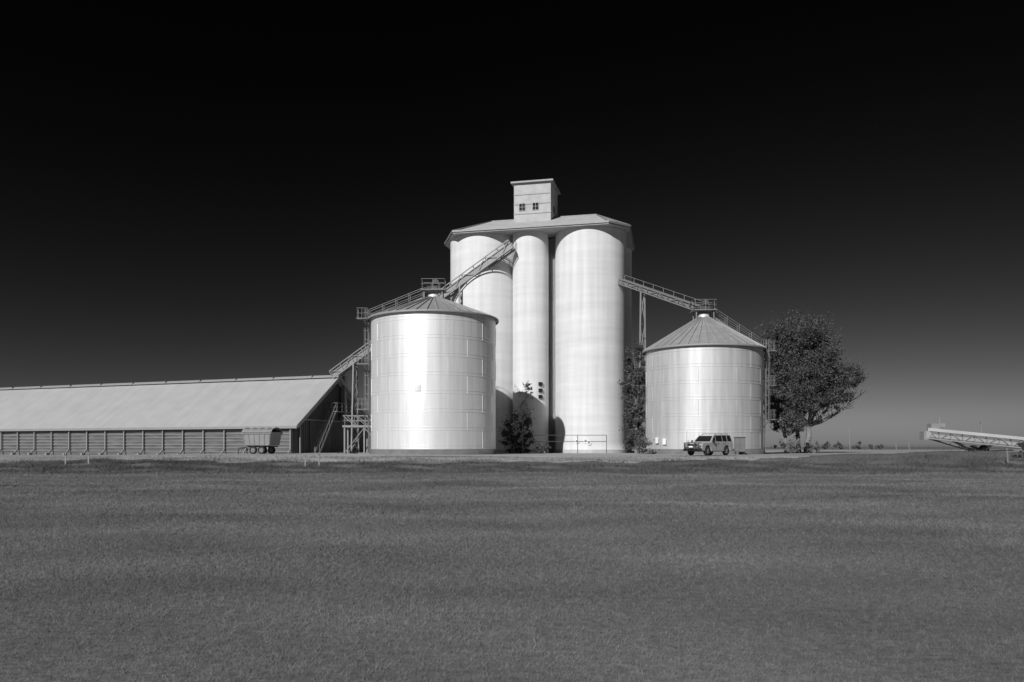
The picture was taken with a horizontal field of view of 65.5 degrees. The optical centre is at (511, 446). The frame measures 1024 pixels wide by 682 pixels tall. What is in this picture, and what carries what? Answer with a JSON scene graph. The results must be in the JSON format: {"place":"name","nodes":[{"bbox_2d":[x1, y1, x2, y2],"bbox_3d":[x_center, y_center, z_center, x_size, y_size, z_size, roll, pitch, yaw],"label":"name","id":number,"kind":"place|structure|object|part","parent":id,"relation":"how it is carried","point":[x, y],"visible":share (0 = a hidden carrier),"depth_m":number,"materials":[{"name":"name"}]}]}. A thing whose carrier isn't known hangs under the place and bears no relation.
{"place":"outdoors","nodes":[
{"label":"outdoors","id":0,"kind":"place"},
{"bbox_2d":[0,447,1023,681],"bbox_3d":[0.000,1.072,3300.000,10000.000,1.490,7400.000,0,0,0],"label":"ground","id":1,"kind":"structure","parent":0,"point":[478,661],"depth_m":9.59,"materials":[{"name":"grey plant"}]},
{"bbox_2d":[0,449,1023,474],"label":"rough grass","id":2,"kind":"structure","parent":1,"relation":"on","point":[314,467],"depth_m":56.35,"materials":[{"name":"grey plant"}]},
{"bbox_2d":[0,450,1023,464],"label":"gravel yard","id":3,"kind":"structure","parent":1,"relation":"on","point":[501,457],"depth_m":65.28,"materials":[{"name":"grey gravel"}]},
{"bbox_2d":[0,375,370,454],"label":"grain shed","id":4,"kind":"structure","parent":3,"relation":"on","point":[304,414],"depth_m":102.95,"materials":[{"name":"metal"}]},
{"bbox_2d":[306,419,340,452],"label":"sliding door","id":5,"kind":"structure","parent":4,"relation":"in","point":[315,427],"depth_m":97.59,"materials":[{"name":"black metal"}]},
{"bbox_2d":[237,427,282,453],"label":"grain trailer","id":6,"kind":"object","parent":3,"relation":"on","point":[262,436],"visible":0.99,"depth_m":85.11,"materials":[{"name":"grey metal"}]},
{"bbox_2d":[338,444,358,453],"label":"bush","id":7,"kind":"object","parent":3,"relation":"on","point":[355,449],"visible":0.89,"depth_m":87.07,"materials":[{"name":"grey plant"}]},
{"bbox_2d":[342,415,370,453],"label":"loading platform","id":8,"kind":"structure","parent":3,"relation":"on","point":[353,426],"depth_m":85.08,"materials":[{"name":"grey metal"}]},
{"bbox_2d":[329,240,515,452],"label":"inclined conveyor","id":9,"kind":"object","parent":3,"relation":"on","point":[455,285],"visible":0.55,"depth_m":95.75,"materials":[{"name":"grey metal"}]},
{"bbox_2d":[356,278,498,454],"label":"steel grain bin","id":10,"kind":"object","parent":3,"relation":"on","point":[433,372],"visible":1,"depth_m":74.62,"materials":[{"name":"metal"}]},
{"bbox_2d":[498,408,535,453],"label":"dark shrub","id":11,"kind":"object","parent":3,"relation":"on","point":[528,435],"visible":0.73,"depth_m":87.87,"materials":[{"name":"black plant"}]},
{"bbox_2d":[510,380,533,453],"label":"sapling","id":12,"kind":"object","parent":3,"relation":"on","point":[527,387],"visible":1,"depth_m":86.45,"materials":[{"name":"grey plant"}]},
{"bbox_2d":[444,179,634,452],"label":"concrete silo","id":13,"kind":"object","parent":3,"relation":"on","point":[552,295],"visible":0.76,"depth_m":93.92,"materials":[{"name":"white concrete"}]},
{"bbox_2d":[534,443,550,453],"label":"bush","id":14,"kind":"object","parent":3,"relation":"on","point":[545,448],"visible":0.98,"depth_m":86.17,"materials":[{"name":"grey plant"}]},
{"bbox_2d":[518,435,606,452],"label":"pipe barrier","id":15,"kind":"object","parent":3,"relation":"on","point":[577,441],"visible":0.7,"depth_m":88.47,"materials":[{"name":"grey metal"}]},
{"bbox_2d":[617,338,645,453],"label":"narrow tree","id":16,"kind":"object","parent":3,"relation":"on","point":[632,395],"visible":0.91,"depth_m":86.09,"materials":[{"name":"grey plant"}]},
{"bbox_2d":[632,434,652,453],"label":"bush","id":17,"kind":"object","parent":3,"relation":"on","point":[642,443],"visible":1,"depth_m":78.60,"materials":[{"name":"grey plant"}]},
{"bbox_2d":[618,275,705,450],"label":"inclined conveyor","id":18,"kind":"object","parent":3,"relation":"on","point":[673,299],"visible":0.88,"depth_m":89.74,"materials":[{"name":"grey metal"}]},
{"bbox_2d":[683,433,733,455],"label":"parked car","id":19,"kind":"object","parent":3,"relation":"on","point":[707,445],"visible":1,"depth_m":67.75,"materials":[{"name":"silver metal"}]},
{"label":"side window","id":20,"kind":"part","parent":19,"relation":"part of","materials":[{"name":"black glass"}]},
{"bbox_2d":[642,299,775,453],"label":"steel grain bin","id":21,"kind":"object","parent":3,"relation":"on","point":[704,373],"visible":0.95,"depth_m":78.16,"materials":[{"name":"metal"}]},
{"bbox_2d":[733,437,745,454],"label":"control cabinet","id":22,"kind":"object","parent":3,"relation":"on","point":[739,444],"visible":0.96,"depth_m":74.71,"materials":[{"name":"grey metal"}]},
{"bbox_2d":[763,386,809,452],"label":"tree","id":23,"kind":"object","parent":3,"relation":"on","point":[798,425],"visible":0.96,"depth_m":89.64,"materials":[{"name":"grey plant"}]},
{"bbox_2d":[773,439,799,453],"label":"bush","id":24,"kind":"object","parent":3,"relation":"on","point":[792,450],"visible":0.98,"depth_m":88.01,"materials":[{"name":"grey plant"}]},
{"bbox_2d":[755,306,869,452],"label":"broad tree","id":25,"kind":"object","parent":3,"relation":"on","point":[804,383],"visible":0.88,"depth_m":93.13,"materials":[{"name":"grey plant"}]},
{"bbox_2d":[806,441,819,452],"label":"bush","id":26,"kind":"object","parent":3,"relation":"on","point":[817,449],"visible":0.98,"depth_m":92.25,"materials":[{"name":"grey plant"}]},
{"bbox_2d":[820,445,990,449],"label":"wire fence","id":27,"kind":"object","parent":3,"relation":"on","point":[864,446],"visible":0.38,"depth_m":165.00,"materials":[{"name":"grey metal"}]},
{"bbox_2d":[821,440,829,448],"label":"distant scrub","id":28,"kind":"object","parent":1,"relation":"on","point":[827,443],"visible":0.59,"depth_m":230.00,"materials":[{"name":"grey plant"}]},
{"bbox_2d":[834,441,842,448],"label":"distant scrub","id":29,"kind":"object","parent":1,"relation":"on","point":[838,443],"visible":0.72,"depth_m":229.91,"materials":[{"name":"grey plant"}]},
{"bbox_2d":[852,440,861,448],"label":"distant scrub","id":30,"kind":"object","parent":1,"relation":"on","point":[859,443],"visible":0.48,"depth_m":229.51,"materials":[{"name":"grey plant"}]},
{"bbox_2d":[919,418,1023,450],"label":"mobile conveyor","id":31,"kind":"object","parent":1,"relation":"on","point":[926,435],"visible":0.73,"depth_m":74.71,"materials":[{"name":"grey metal"}]},
{"bbox_2d":[1010,448,1023,457],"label":"bush","id":32,"kind":"object","parent":1,"relation":"on","point":[1021,454],"visible":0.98,"depth_m":59.94,"materials":[{"name":"grey plant"}]},
{"bbox_2d":[0,0,1023,446],"label":"sky","id":33,"kind":"structure","parent":0,"point":[190,189],"materials":[{"name":"black"}]}
]}

